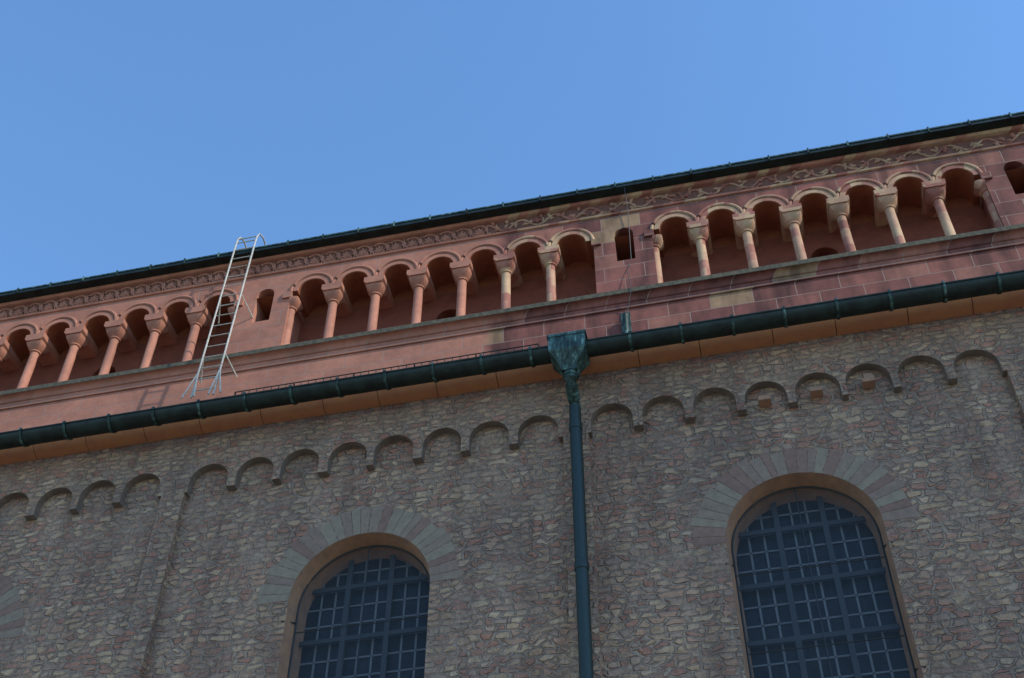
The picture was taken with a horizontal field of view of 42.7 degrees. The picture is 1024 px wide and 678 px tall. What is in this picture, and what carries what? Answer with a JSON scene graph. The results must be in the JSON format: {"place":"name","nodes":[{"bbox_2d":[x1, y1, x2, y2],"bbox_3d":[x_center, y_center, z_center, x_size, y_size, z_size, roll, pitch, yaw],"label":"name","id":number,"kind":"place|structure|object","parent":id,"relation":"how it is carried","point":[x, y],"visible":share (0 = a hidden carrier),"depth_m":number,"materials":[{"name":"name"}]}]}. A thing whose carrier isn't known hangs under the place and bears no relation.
{"place":"outdoors","nodes":[
{"label":"outdoors","id":0,"kind":"place"},
{"bbox_2d":[0,204,990,390],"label":"gallery wall","id":1,"kind":"structure","parent":0,"point":[964,219],"depth_m":20.94,"materials":[{"name":"stone"}]},
{"bbox_2d":[0,179,1003,388],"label":"columns","id":2,"kind":"structure","parent":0,"point":[935,197],"depth_m":20.57,"materials":[{"name":"stone"}]},
{"bbox_2d":[0,178,945,371],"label":"gallery impost beams","id":3,"kind":"structure","parent":2,"relation":"on","point":[92,350],"depth_m":21.14,"materials":[{"name":"stone"}]},
{"bbox_2d":[0,154,1023,367],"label":"gallery arcade and vaults","id":4,"kind":"object","parent":3,"relation":"on","point":[577,254],"visible":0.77,"depth_m":21.13,"materials":[{"name":"red stone"}]},
{"bbox_2d":[0,162,982,339],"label":"arches","id":5,"kind":"structure","parent":4,"relation":"attached to","point":[749,205],"depth_m":21.02,"materials":[{"name":"stone"}]},
{"bbox_2d":[0,356,1023,677],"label":"nave wall","id":6,"kind":"structure","parent":0,"point":[928,436],"depth_m":16.73,"materials":[{"name":"stone"}]},
{"bbox_2d":[0,573,25,638],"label":"window voussoirs","id":7,"kind":"object","parent":6,"relation":"attached to","point":[14,615],"depth_m":17.73,"materials":[{"name":"grey stone"}]},
{"bbox_2d":[281,545,431,677],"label":"window frame","id":8,"kind":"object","parent":6,"relation":"attached to","point":[342,649],"depth_m":16.80,"materials":[{"name":"grey metal"}]},
{"bbox_2d":[289,547,428,677],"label":"window screen","id":9,"kind":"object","parent":8,"relation":"attached to","point":[364,618],"depth_m":16.60,"materials":[{"name":"grey metal"}]},
{"bbox_2d":[298,559,428,677],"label":"window glass","id":10,"kind":"object","parent":8,"relation":"in","point":[368,651],"visible":0.6,"depth_m":16.83,"materials":[{"name":"glass"}]},
{"bbox_2d":[256,505,462,604],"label":"window voussoirs","id":11,"kind":"object","parent":6,"relation":"attached to","point":[330,537],"depth_m":17.25,"materials":[{"name":"grey stone"}]},
{"bbox_2d":[0,307,1023,677],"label":"nave wall lesenes and arch frieze","id":12,"kind":"object","parent":6,"relation":"attached to","point":[178,467],"visible":0.77,"depth_m":18.04,"materials":[{"name":"grey stone"}]},
{"bbox_2d":[0,289,1023,464],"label":"eaves cornice","id":13,"kind":"structure","parent":12,"relation":"attached to","point":[821,329],"depth_m":18.52,"materials":[{"name":"stone"}]},
{"bbox_2d":[18,272,1001,446],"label":"gutter brackets","id":14,"kind":"object","parent":13,"relation":"attached to","point":[530,357],"visible":0.94,"depth_m":18.25,"materials":[{"name":"metal"}]},
{"bbox_2d":[0,270,1023,449],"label":"gutter","id":15,"kind":"object","parent":14,"relation":"on","point":[755,321],"visible":1,"depth_m":18.21,"materials":[{"name":"teal metal"}]},
{"bbox_3d":[-1.839,0.621,19.095,32.500,0.200,0.440,-9,-48,9],"label":"roof gutter flashing","id":16,"kind":"object","parent":13,"relation":"on","visible":0},
{"bbox_2d":[234,343,538,394],"bbox_3d":[-1.849,0.550,19.095,4.614,0.177,0.213,-9,-48,9],"label":"snow guard rail","id":17,"kind":"object","parent":16,"relation":"on","point":[323,378],"visible":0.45,"depth_m":19.07,"materials":[{"name":"metal"}]},
{"bbox_2d":[0,245,1023,431],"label":"wall","id":18,"kind":"structure","parent":16,"relation":"on","point":[966,266],"depth_m":19.44,"materials":[{"name":"red stone"}]},
{"bbox_2d":[621,312,631,332],"bbox_3d":[1.662,-0.109,18.969,0.140,0.920,0.102,-9,-48,9],"label":"vent pipe","id":19,"kind":"object","parent":18,"relation":"attached to","point":[625,320],"visible":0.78,"depth_m":19.12,"materials":[{"name":"teal metal"}]},
{"bbox_2d":[569,405,593,677],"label":"downpipe","id":20,"kind":"object","parent":12,"relation":"attached to","point":[581,570],"visible":1,"depth_m":15.95,"materials":[{"name":"metal"}]},
{"bbox_2d":[563,369,580,407],"bbox_3d":[0.823,0.707,17.806,0.210,0.440,0.454,-9,-48,9],"label":"downspout connector","id":21,"kind":"object","parent":20,"relation":"attached to","point":[570,377],"visible":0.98,"depth_m":17.74,"materials":[{"name":"teal metal"}]},
{"bbox_2d":[547,329,589,377],"bbox_3d":[0.792,0.255,18.069,0.550,0.600,0.410,-9,-48,9],"label":"rainwater hopper","id":22,"kind":"object","parent":21,"relation":"attached to","point":[567,350],"visible":0.88,"depth_m":17.96,"materials":[{"name":"teal metal"}]},
{"bbox_2d":[690,448,918,545],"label":"window voussoirs","id":23,"kind":"object","parent":6,"relation":"attached to","point":[706,532],"depth_m":16.39,"materials":[{"name":"grey stone"}]},
{"bbox_2d":[758,373,874,407],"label":"decorative stone blocks","id":24,"kind":"structure","parent":6,"relation":"on","point":[868,380],"depth_m":17.24,"materials":[{"name":"grey stone"}]},
{"bbox_2d":[725,486,925,677],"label":"window frame","id":25,"kind":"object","parent":6,"relation":"attached to","point":[849,632],"depth_m":15.64,"materials":[{"name":"grey metal"}]},
{"bbox_2d":[737,501,909,677],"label":"window glass","id":26,"kind":"object","parent":25,"relation":"in","point":[853,620],"visible":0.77,"depth_m":15.63,"materials":[{"name":"glass"}]},
{"bbox_2d":[733,488,914,677],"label":"window screen","id":27,"kind":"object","parent":25,"relation":"attached to","point":[855,670],"depth_m":15.42,"materials":[{"name":"grey metal"}]},
{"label":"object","id":28,"kind":"object","parent":6,"relation":"on","visible":0},
{"bbox_2d":[0,223,1023,410],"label":"parapet ledge","id":29,"kind":"object","parent":28,"relation":"on","point":[753,278],"visible":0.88,"depth_m":19.69,"materials":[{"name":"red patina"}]},
{"label":"gallery floor","id":30,"kind":"structure","parent":29,"relation":"on","visible":0},
{"bbox_2d":[226,145,1023,353],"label":"gallery piers","id":31,"kind":"structure","parent":30,"relation":"on","point":[258,330],"depth_m":20.52,"materials":[{"name":"red stone"}]},
{"bbox_2d":[181,233,265,398],"bbox_3d":[-4.509,-0.369,21.067,0.632,4.218,0.694,-9,-48,9],"label":"roof ladder","id":32,"kind":"object","parent":31,"relation":"attached to","point":[218,375],"visible":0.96,"depth_m":20.59,"materials":[{"name":"metal"}]},
{"bbox_2d":[0,124,1023,321],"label":"ornamental frieze","id":33,"kind":"object","parent":31,"relation":"on","point":[783,173],"visible":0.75,"depth_m":21.26,"materials":[{"name":"red stone"}]},
{"bbox_2d":[0,113,1023,302],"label":"cornice","id":34,"kind":"structure","parent":33,"relation":"on","point":[745,167],"depth_m":21.42,"materials":[{"name":"stone"}]},
{"bbox_2d":[0,111,1023,293],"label":"gutter","id":35,"kind":"object","parent":34,"relation":"on","point":[540,197],"visible":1,"depth_m":21.43,"materials":[{"name":"black metal"}]},
{"bbox_2d":[0,132,1023,318],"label":"gallery frieze ornament","id":36,"kind":"object","parent":33,"relation":"attached to","point":[265,269],"visible":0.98,"depth_m":21.65,"materials":[{"name":"red stone"}]},
{"bbox_2d":[624,187,631,325],"bbox_3d":[1.807,-1.145,19.938,0.133,3.652,0.280,17,-49,-15],"label":"lightning cable","id":37,"kind":"object","parent":31,"relation":"attached to","point":[630,249],"visible":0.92,"depth_m":20.33,"materials":[{"name":"grey metal"}]},
{"bbox_2d":[0,0,1023,291],"label":"sky","id":38,"kind":"structure","parent":0,"point":[134,133],"materials":[{"name":"blue"}]}
]}

